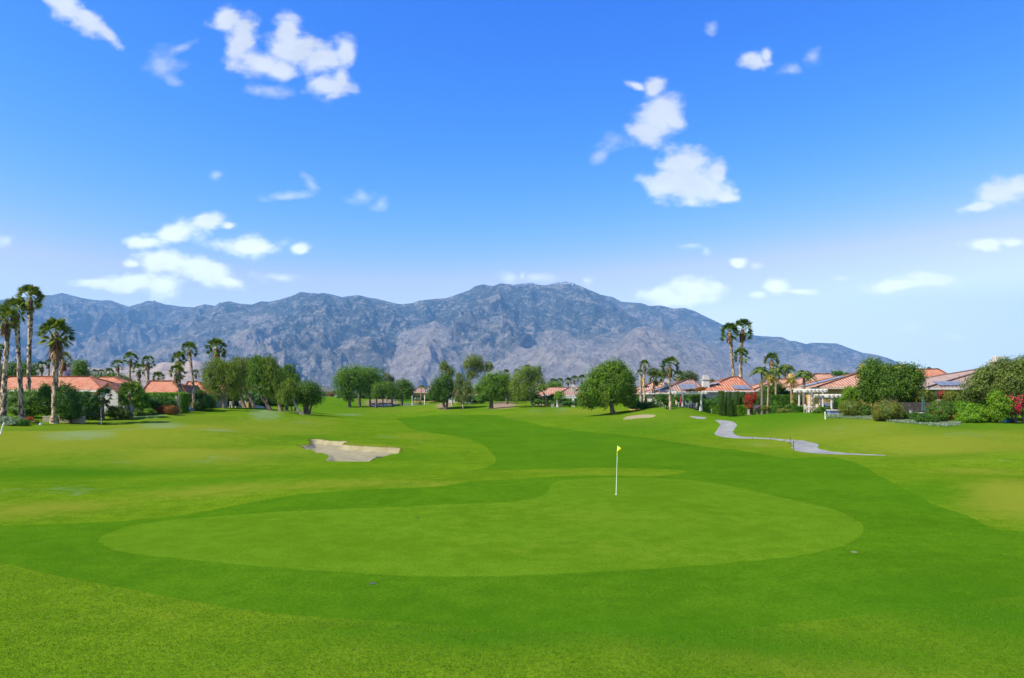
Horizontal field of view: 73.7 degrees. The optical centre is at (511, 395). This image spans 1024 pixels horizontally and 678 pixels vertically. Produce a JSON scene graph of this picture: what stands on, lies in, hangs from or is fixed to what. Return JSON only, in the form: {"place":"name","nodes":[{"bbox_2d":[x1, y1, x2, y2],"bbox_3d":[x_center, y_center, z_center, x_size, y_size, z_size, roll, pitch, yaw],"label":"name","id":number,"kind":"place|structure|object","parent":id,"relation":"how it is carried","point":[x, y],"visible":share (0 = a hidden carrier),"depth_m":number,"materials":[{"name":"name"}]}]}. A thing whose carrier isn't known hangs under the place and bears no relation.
{"place":"outdoors","nodes":[
{"label":"outdoors","id":0,"kind":"place"},
{"bbox_2d":[1,360,214,387],"bbox_3d":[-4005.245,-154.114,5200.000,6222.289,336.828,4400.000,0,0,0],"label":"foothills","id":1,"kind":"structure","parent":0,"point":[164,367],"depth_m":5401.79,"materials":[{"name":"grey stone"}]},
{"bbox_2d":[0,282,904,394],"bbox_3d":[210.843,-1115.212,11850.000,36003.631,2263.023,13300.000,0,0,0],"label":"mountains","id":2,"kind":"structure","parent":0,"point":[563,330],"depth_m":10407.29,"materials":[{"name":"grey stone"}]},
{"bbox_2d":[0,396,1023,677],"bbox_3d":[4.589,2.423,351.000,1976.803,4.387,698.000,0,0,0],"label":"ground","id":3,"kind":"structure","parent":0,"point":[156,464],"depth_m":27.60,"materials":[{"name":"green plant"}]},
{"bbox_2d":[0,416,16,425],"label":"shrub","id":4,"kind":"object","parent":3,"relation":"on","point":[8,420],"visible":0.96,"depth_m":67.98,"materials":[{"name":"green plant"}]},
{"bbox_2d":[0,305,20,417],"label":"fan palm","id":5,"kind":"object","parent":3,"relation":"on","point":[6,327],"visible":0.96,"depth_m":69.14,"materials":[{"name":"green plant"}]},
{"bbox_2d":[2,296,33,419],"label":"fan palm","id":6,"kind":"object","parent":3,"relation":"on","point":[12,301],"visible":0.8,"depth_m":75.30,"materials":[{"name":"green plant"}]},
{"bbox_2d":[6,386,41,417],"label":"shrub","id":7,"kind":"object","parent":3,"relation":"on","point":[29,400],"visible":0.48,"depth_m":78.42,"materials":[{"name":"green plant"}]},
{"bbox_2d":[1,358,46,378],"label":"tree","id":8,"kind":"object","parent":3,"relation":"on","point":[12,371],"visible":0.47,"depth_m":119.51,"materials":[{"name":"green plant"}]},
{"bbox_2d":[14,284,47,417],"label":"fan palm","id":9,"kind":"object","parent":3,"relation":"on","point":[31,290],"visible":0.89,"depth_m":79.82,"materials":[{"name":"green plant"}]},
{"bbox_2d":[34,381,51,415],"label":"shrub","id":10,"kind":"object","parent":3,"relation":"on","point":[43,399],"visible":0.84,"depth_m":76.34,"materials":[{"name":"green plant"}]},
{"bbox_2d":[35,315,76,423],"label":"fan palm","id":11,"kind":"object","parent":3,"relation":"on","point":[56,342],"visible":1,"depth_m":72.86,"materials":[{"name":"green plant"}]},
{"bbox_2d":[52,351,72,375],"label":"fan palm","id":12,"kind":"object","parent":3,"relation":"on","point":[63,367],"visible":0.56,"depth_m":97.82,"materials":[{"name":"green plant"}]},
{"bbox_2d":[42,416,85,422],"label":"garden wall","id":13,"kind":"structure","parent":3,"relation":"on","point":[79,420],"depth_m":74.46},
{"bbox_2d":[1,376,135,410],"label":"house","id":14,"kind":"structure","parent":3,"relation":"on","point":[91,383],"depth_m":94.13,"materials":[{"name":"paint"}]},
{"bbox_2d":[50,379,86,422],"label":"shrub","id":15,"kind":"object","parent":3,"relation":"on","point":[70,407],"visible":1,"depth_m":73.19,"materials":[{"name":"green plant"}]},
{"bbox_2d":[68,358,92,375],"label":"tree","id":16,"kind":"object","parent":3,"relation":"on","point":[81,369],"visible":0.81,"depth_m":115.20,"materials":[{"name":"green plant"}]},
{"bbox_2d":[81,411,101,419],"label":"shrub","id":17,"kind":"object","parent":3,"relation":"on","point":[95,415],"visible":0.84,"depth_m":78.42,"materials":[{"name":"green plant"}]},
{"bbox_2d":[77,389,106,414],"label":"shrub","id":18,"kind":"object","parent":3,"relation":"on","point":[89,405],"visible":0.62,"depth_m":83.31,"materials":[{"name":"green plant"}]},
{"bbox_2d":[94,388,112,418],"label":"fan palm","id":19,"kind":"object","parent":3,"relation":"on","point":[103,402],"visible":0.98,"depth_m":79.97,"materials":[{"name":"green plant"}]},
{"bbox_2d":[105,405,132,419],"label":"shrub","id":20,"kind":"object","parent":3,"relation":"on","point":[115,412],"visible":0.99,"depth_m":79.47,"materials":[{"name":"green plant"}]},
{"bbox_2d":[97,376,140,383],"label":"house","id":21,"kind":"structure","parent":3,"relation":"on","point":[115,379],"depth_m":120.00,"materials":[{"name":"paint"}]},
{"bbox_2d":[117,382,140,417],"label":"fan palm","id":22,"kind":"object","parent":3,"relation":"on","point":[130,400],"visible":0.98,"depth_m":81.38,"materials":[{"name":"green plant"}]},
{"bbox_2d":[122,351,138,379],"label":"fan palm","id":23,"kind":"object","parent":3,"relation":"on","point":[130,363],"visible":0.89,"depth_m":127.81,"materials":[{"name":"green plant"}]},
{"bbox_2d":[115,379,151,410],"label":"tree","id":24,"kind":"object","parent":3,"relation":"on","point":[143,402],"visible":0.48,"depth_m":84.71,"materials":[{"name":"green plant"}]},
{"bbox_2d":[131,363,145,385],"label":"fan palm","id":25,"kind":"object","parent":3,"relation":"on","point":[138,373],"visible":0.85,"depth_m":137.77,"materials":[{"name":"green plant"}]},
{"bbox_2d":[141,355,155,383],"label":"fan palm","id":26,"kind":"object","parent":3,"relation":"on","point":[147,366],"visible":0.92,"depth_m":127.80,"materials":[{"name":"green plant"}]},
{"bbox_2d":[149,392,178,410],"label":"shrub","id":27,"kind":"object","parent":3,"relation":"on","point":[157,401],"visible":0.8,"depth_m":87.19,"materials":[{"name":"green plant"}]},
{"bbox_2d":[146,391,189,412],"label":"hedge","id":28,"kind":"object","parent":3,"relation":"on","point":[183,399],"visible":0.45,"depth_m":90.21,"materials":[{"name":"green plant"}]},
{"bbox_2d":[163,405,178,414],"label":"shrub","id":29,"kind":"object","parent":3,"relation":"on","point":[172,409],"visible":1,"depth_m":85.66,"materials":[{"name":"orange plant"}]},
{"bbox_2d":[144,380,206,406],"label":"house","id":30,"kind":"structure","parent":3,"relation":"on","point":[151,386],"depth_m":101.75,"materials":[{"name":"orange tile"}]},
{"bbox_2d":[168,364,186,392],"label":"fan palm","id":31,"kind":"object","parent":3,"relation":"on","point":[177,378],"visible":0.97,"depth_m":93.79,"materials":[{"name":"green plant"}]},
{"bbox_2d":[170,350,188,381],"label":"fan palm","id":32,"kind":"object","parent":3,"relation":"on","point":[178,354],"visible":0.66,"depth_m":96.79,"materials":[{"name":"green plant"}]},
{"bbox_2d":[181,341,198,410],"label":"fan palm","id":33,"kind":"object","parent":3,"relation":"on","point":[187,344],"visible":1,"depth_m":95.85,"materials":[{"name":"green plant"}]},
{"bbox_2d":[189,388,217,410],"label":"shrub","id":34,"kind":"object","parent":3,"relation":"on","point":[203,401],"visible":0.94,"depth_m":96.42,"materials":[{"name":"green plant"}]},
{"bbox_2d":[185,381,227,406],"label":"house","id":35,"kind":"structure","parent":3,"relation":"on","point":[219,403],"depth_m":112.51,"materials":[{"name":"orange paint"}]},
{"bbox_2d":[203,337,228,361],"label":"fan palm","id":36,"kind":"object","parent":3,"relation":"on","point":[216,342],"visible":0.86,"depth_m":113.67,"materials":[{"name":"green plant"}]},
{"bbox_2d":[198,355,249,408],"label":"tree","id":37,"kind":"object","parent":3,"relation":"on","point":[225,377],"visible":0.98,"depth_m":106.12,"materials":[{"name":"green plant"}]},
{"bbox_2d":[228,356,256,407],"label":"tree","id":38,"kind":"object","parent":3,"relation":"on","point":[242,361],"visible":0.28,"depth_m":111.47,"materials":[{"name":"green plant"}]},
{"bbox_2d":[240,393,265,407],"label":"shrub","id":39,"kind":"object","parent":3,"relation":"on","point":[257,399],"visible":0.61,"depth_m":121.50,"materials":[{"name":"green plant"}]},
{"bbox_2d":[245,353,274,410],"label":"tree","id":40,"kind":"object","parent":3,"relation":"on","point":[255,366],"visible":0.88,"depth_m":101.91,"materials":[{"name":"green plant"}]},
{"bbox_2d":[259,354,287,411],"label":"tree","id":41,"kind":"object","parent":3,"relation":"on","point":[278,378],"visible":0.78,"depth_m":101.94,"materials":[{"name":"green plant"}]},
{"bbox_2d":[275,377,303,414],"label":"tree","id":42,"kind":"object","parent":3,"relation":"on","point":[288,392],"visible":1,"depth_m":99.23,"materials":[{"name":"green plant"}]},
{"bbox_2d":[280,363,302,409],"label":"tree","id":43,"kind":"object","parent":3,"relation":"on","point":[291,375],"visible":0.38,"depth_m":115.60,"materials":[{"name":"green plant"}]},
{"bbox_2d":[294,378,327,413],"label":"tree","id":44,"kind":"object","parent":3,"relation":"on","point":[310,392],"visible":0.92,"depth_m":104.29,"materials":[{"name":"green plant"}]},
{"bbox_2d":[331,360,368,406],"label":"tree","id":45,"kind":"object","parent":3,"relation":"on","point":[350,380],"visible":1,"depth_m":212.65,"materials":[{"name":"green plant"}]},
{"bbox_2d":[353,363,386,406],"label":"tree","id":46,"kind":"object","parent":3,"relation":"on","point":[372,377],"visible":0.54,"depth_m":220.17,"materials":[{"name":"green plant"}]},
{"bbox_2d":[368,380,397,407],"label":"tree","id":47,"kind":"object","parent":3,"relation":"on","point":[387,388],"visible":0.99,"depth_m":204.06,"materials":[{"name":"green plant"}]},
{"bbox_2d":[393,375,415,405],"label":"tree","id":48,"kind":"object","parent":3,"relation":"on","point":[405,388],"visible":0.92,"depth_m":221.41,"materials":[{"name":"green plant"}]},
{"bbox_2d":[413,387,433,401],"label":"house","id":49,"kind":"structure","parent":3,"relation":"on","point":[417,392],"depth_m":235.60,"materials":[{"name":"paint"}]},
{"bbox_2d":[425,373,456,409],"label":"tree","id":50,"kind":"object","parent":3,"relation":"on","point":[441,389],"visible":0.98,"depth_m":183.89,"materials":[{"name":"green plant"}]},
{"bbox_2d":[438,358,456,405],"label":"tree","id":51,"kind":"object","parent":3,"relation":"on","point":[443,366],"visible":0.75,"depth_m":193.20,"materials":[{"name":"green plant"}]},
{"bbox_2d":[450,371,474,408],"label":"tree","id":52,"kind":"object","parent":3,"relation":"on","point":[460,383],"visible":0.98,"depth_m":182.82,"materials":[{"name":"green plant"}]},
{"bbox_2d":[299,414,655,461],"bbox_3d":[-1.083,3.604,73.527,14.695,1.821,61.532,0,0,30],"label":"sand bunker","id":53,"kind":"object","parent":3,"relation":"in","point":[335,450],"visible":0.79,"depth_m":52.77},
{"bbox_2d":[463,354,494,403],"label":"tree","id":54,"kind":"object","parent":3,"relation":"on","point":[472,363],"visible":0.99,"depth_m":194.81,"materials":[{"name":"green plant"}]},
{"bbox_2d":[99,477,863,575],"bbox_3d":[1.601,4.321,23.602,26.227,0.117,16.172,0,0,-37],"label":"putting green","id":55,"kind":"object","parent":3,"relation":"attached to","point":[585,525],"visible":1,"depth_m":21.19,"materials":[{"name":"green plant"}]},
{"bbox_2d":[471,368,510,408],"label":"tree","id":56,"kind":"object","parent":3,"relation":"on","point":[492,387],"visible":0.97,"depth_m":168.52,"materials":[{"name":"green plant"}]},
{"bbox_2d":[0,415,1023,632],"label":"fairway","id":57,"kind":"structure","parent":3,"relation":"attached to","point":[867,499],"depth_m":16.86,"materials":[{"name":"green plant"}]},
{"bbox_2d":[506,362,546,406],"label":"tree","id":58,"kind":"object","parent":3,"relation":"on","point":[530,374],"visible":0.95,"depth_m":163.57,"materials":[{"name":"green plant"}]},
{"bbox_2d":[533,398,558,406],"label":"shrub","id":59,"kind":"object","parent":3,"relation":"on","point":[537,401],"visible":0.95,"depth_m":159.65,"materials":[{"name":"green plant"}]},
{"bbox_2d":[536,387,567,404],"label":"house","id":60,"kind":"structure","parent":3,"relation":"on","point":[549,390],"depth_m":174.61,"materials":[{"name":"orange tile"}]},
{"bbox_2d":[558,384,581,405],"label":"house","id":61,"kind":"structure","parent":3,"relation":"on","point":[568,392],"depth_m":167.12,"materials":[{"name":"paint"}]},
{"bbox_2d":[570,357,640,413],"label":"tree","id":62,"kind":"object","parent":3,"relation":"on","point":[612,383],"visible":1,"depth_m":100.33,"materials":[{"name":"green plant"}]},
{"bbox_2d":[638,359,649,402],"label":"fan palm","id":63,"kind":"object","parent":3,"relation":"on","point":[644,368],"visible":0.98,"depth_m":111.87,"materials":[{"name":"green plant"}]},
{"bbox_2d":[628,378,663,409],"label":"house","id":64,"kind":"structure","parent":3,"relation":"on","point":[648,386],"depth_m":128.51,"materials":[{"name":"paint"}]},
{"bbox_2d":[648,370,663,400],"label":"fan palm","id":65,"kind":"object","parent":3,"relation":"on","point":[652,375],"visible":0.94,"depth_m":112.80,"materials":[{"name":"green plant"}]},
{"bbox_2d":[658,356,679,409],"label":"fan palm","id":66,"kind":"object","parent":3,"relation":"on","point":[670,369],"visible":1,"depth_m":98.41,"materials":[{"name":"green plant"}]},
{"bbox_2d":[642,379,701,408],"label":"house","id":67,"kind":"structure","parent":3,"relation":"on","point":[684,385],"depth_m":114.50,"materials":[{"name":"beige paint"}]},
{"bbox_2d":[675,368,699,381],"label":"tree","id":68,"kind":"object","parent":3,"relation":"on","point":[690,375],"visible":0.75,"depth_m":149.35,"materials":[{"name":"green plant"}]},
{"bbox_2d":[668,391,707,409],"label":"pergola","id":69,"kind":"object","parent":3,"relation":"on","point":[688,392],"visible":0.67,"depth_m":100.88,"materials":[{"name":"white paint"}]},
{"bbox_2d":[717,390,724,415],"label":"column shrub","id":70,"kind":"object","parent":3,"relation":"on","point":[721,398],"visible":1,"depth_m":101.07,"materials":[{"name":"green plant"}]},
{"bbox_2d":[695,405,746,415],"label":"hedge","id":71,"kind":"object","parent":3,"relation":"on","point":[739,410],"visible":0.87,"depth_m":101.54,"materials":[{"name":"green plant"}]},
{"bbox_2d":[697,375,754,414],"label":"house","id":72,"kind":"structure","parent":3,"relation":"on","point":[732,384],"depth_m":109.20,"materials":[{"name":"paint"}]},
{"bbox_2d":[725,391,732,416],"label":"column shrub","id":73,"kind":"object","parent":3,"relation":"on","point":[728,399],"visible":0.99,"depth_m":101.07,"materials":[{"name":"green plant"}]},
{"bbox_2d":[720,322,740,375],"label":"fan palm","id":74,"kind":"object","parent":3,"relation":"on","point":[727,326],"visible":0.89,"depth_m":134.24,"materials":[{"name":"green plant"}]},
{"bbox_2d":[732,347,751,377],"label":"fan palm","id":75,"kind":"object","parent":3,"relation":"on","point":[740,349],"visible":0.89,"depth_m":131.79,"materials":[{"name":"green plant"}]},
{"bbox_2d":[731,318,753,378],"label":"fan palm","id":76,"kind":"object","parent":3,"relation":"on","point":[745,322],"visible":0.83,"depth_m":133.92,"materials":[{"name":"green plant"}]},
{"bbox_2d":[743,391,757,414],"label":"bougainvillea","id":77,"kind":"object","parent":3,"relation":"on","point":[750,398],"visible":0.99,"depth_m":98.64,"materials":[{"name":"red plant"}]},
{"bbox_2d":[749,367,772,413],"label":"queen palm","id":78,"kind":"object","parent":3,"relation":"on","point":[762,370],"visible":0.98,"depth_m":96.84,"materials":[{"name":"green plant"}]},
{"bbox_2d":[759,375,781,413],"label":"queen palm","id":79,"kind":"object","parent":3,"relation":"on","point":[772,378],"visible":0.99,"depth_m":94.88,"materials":[{"name":"green plant"}]},
{"bbox_2d":[752,394,789,414],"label":"hedge","id":80,"kind":"object","parent":3,"relation":"on","point":[784,399],"visible":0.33,"depth_m":101.04,"materials":[{"name":"green plant"}]},
{"bbox_2d":[762,351,779,374],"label":"fan palm","id":81,"kind":"object","parent":3,"relation":"on","point":[771,355],"visible":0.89,"depth_m":121.68,"materials":[{"name":"green plant"}]},
{"bbox_2d":[751,373,794,413],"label":"house","id":82,"kind":"structure","parent":3,"relation":"on","point":[756,387],"depth_m":113.44,"materials":[{"name":"orange tile"}]},
{"bbox_2d":[758,383,789,394],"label":"shrub","id":83,"kind":"object","parent":3,"relation":"on","point":[780,390],"visible":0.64,"depth_m":103.61,"materials":[{"name":"green plant"}]},
{"bbox_2d":[764,368,788,394],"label":"queen palm","id":84,"kind":"object","parent":3,"relation":"on","point":[776,372],"visible":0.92,"depth_m":101.64,"materials":[{"name":"green plant"}]},
{"bbox_2d":[778,364,797,377],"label":"queen palm","id":85,"kind":"object","parent":3,"relation":"on","point":[787,369],"visible":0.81,"depth_m":129.51,"materials":[{"name":"green plant"}]},
{"bbox_2d":[787,370,818,405],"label":"queen palm","id":86,"kind":"object","parent":3,"relation":"on","point":[804,375],"visible":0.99,"depth_m":89.83,"materials":[{"name":"green plant"}]},
{"bbox_2d":[780,373,834,394],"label":"house","id":87,"kind":"structure","parent":3,"relation":"on","point":[819,376],"depth_m":105.16,"materials":[{"name":"orange tile"}]},
{"bbox_2d":[793,389,827,411],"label":"pergola","id":88,"kind":"object","parent":3,"relation":"on","point":[809,391],"visible":0.69,"depth_m":83.94,"materials":[{"name":"wood"}]},
{"bbox_2d":[814,394,842,408],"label":"pergola","id":89,"kind":"object","parent":3,"relation":"on","point":[831,396],"visible":0.47,"depth_m":82.02,"materials":[{"name":"wood"}]},
{"bbox_2d":[786,364,882,410],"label":"house","id":90,"kind":"structure","parent":3,"relation":"on","point":[834,385],"depth_m":91.88,"materials":[{"name":"paint"}]},
{"bbox_2d":[837,385,861,413],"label":"shrub","id":91,"kind":"object","parent":3,"relation":"on","point":[847,393],"visible":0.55,"depth_m":79.31,"materials":[{"name":"green plant"}]},
{"bbox_2d":[836,398,864,416],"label":"shrub","id":92,"kind":"object","parent":3,"relation":"on","point":[850,407],"visible":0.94,"depth_m":76.28,"materials":[{"name":"green plant"}]},
{"bbox_2d":[871,399,905,420],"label":"shrub","id":93,"kind":"object","parent":3,"relation":"on","point":[885,410],"visible":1,"depth_m":69.81,"materials":[{"name":"green plant"}]},
{"bbox_2d":[852,356,928,411],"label":"tree","id":94,"kind":"object","parent":3,"relation":"on","point":[881,380],"visible":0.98,"depth_m":75.96,"materials":[{"name":"green plant"}]},
{"bbox_2d":[826,413,960,426],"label":"ground cover","id":95,"kind":"object","parent":3,"relation":"on","point":[943,424],"visible":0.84,"depth_m":67.71,"materials":[{"name":"green plant"}]},
{"bbox_2d":[895,402,930,412],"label":"stone wall","id":96,"kind":"structure","parent":3,"relation":"on","point":[915,406],"depth_m":74.00,"materials":[{"name":"grey stone"}]},
{"bbox_2d":[912,388,937,401],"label":"shrub","id":97,"kind":"object","parent":3,"relation":"on","point":[928,396],"visible":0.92,"depth_m":75.31,"materials":[{"name":"green plant"}]},
{"bbox_2d":[912,411,939,422],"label":"shrub","id":98,"kind":"object","parent":3,"relation":"on","point":[927,417],"visible":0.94,"depth_m":65.25,"materials":[{"name":"green plant"}]},
{"bbox_2d":[916,368,946,376],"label":"house","id":99,"kind":"structure","parent":3,"relation":"on","point":[934,371],"depth_m":105.80,"materials":[{"name":"orange tile"}]},
{"bbox_2d":[925,398,957,421],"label":"shrub","id":100,"kind":"object","parent":3,"relation":"on","point":[943,410],"visible":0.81,"depth_m":67.41,"materials":[{"name":"green plant"}]},
{"bbox_2d":[941,389,958,403],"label":"shrub","id":101,"kind":"object","parent":3,"relation":"on","point":[949,396],"visible":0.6,"depth_m":73.84,"materials":[{"name":"green plant"}]},
{"bbox_2d":[951,399,986,422],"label":"shrub","id":102,"kind":"object","parent":3,"relation":"on","point":[971,412],"visible":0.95,"depth_m":66.25,"materials":[{"name":"green plant"}]},
{"bbox_2d":[920,356,1019,414],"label":"house","id":103,"kind":"structure","parent":3,"relation":"on","point":[946,382],"depth_m":82.20,"materials":[{"name":"beige paint"}]},
{"bbox_2d":[954,353,1023,421],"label":"tree","id":104,"kind":"object","parent":3,"relation":"on","point":[1006,375],"visible":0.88,"depth_m":68.18,"materials":[{"name":"green plant"}]},
{"bbox_2d":[982,388,1012,422],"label":"shrub","id":105,"kind":"object","parent":3,"relation":"on","point":[999,405],"visible":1,"depth_m":65.48,"materials":[{"name":"green plant"}]},
{"bbox_2d":[1006,394,1023,422],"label":"bougainvillea","id":106,"kind":"object","parent":3,"relation":"on","point":[1018,405],"visible":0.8,"depth_m":65.74,"materials":[{"name":"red plant"}]},
{"bbox_2d":[0,0,1023,372],"label":"sky","id":107,"kind":"structure","parent":0,"point":[847,173],"materials":[{"name":"blue"}]},
{"bbox_2d":[690,416,884,455],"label":"cart path","id":108,"kind":"structure","parent":0,"point":[726,428],"depth_m":64.07,"materials":[{"name":"concrete"}]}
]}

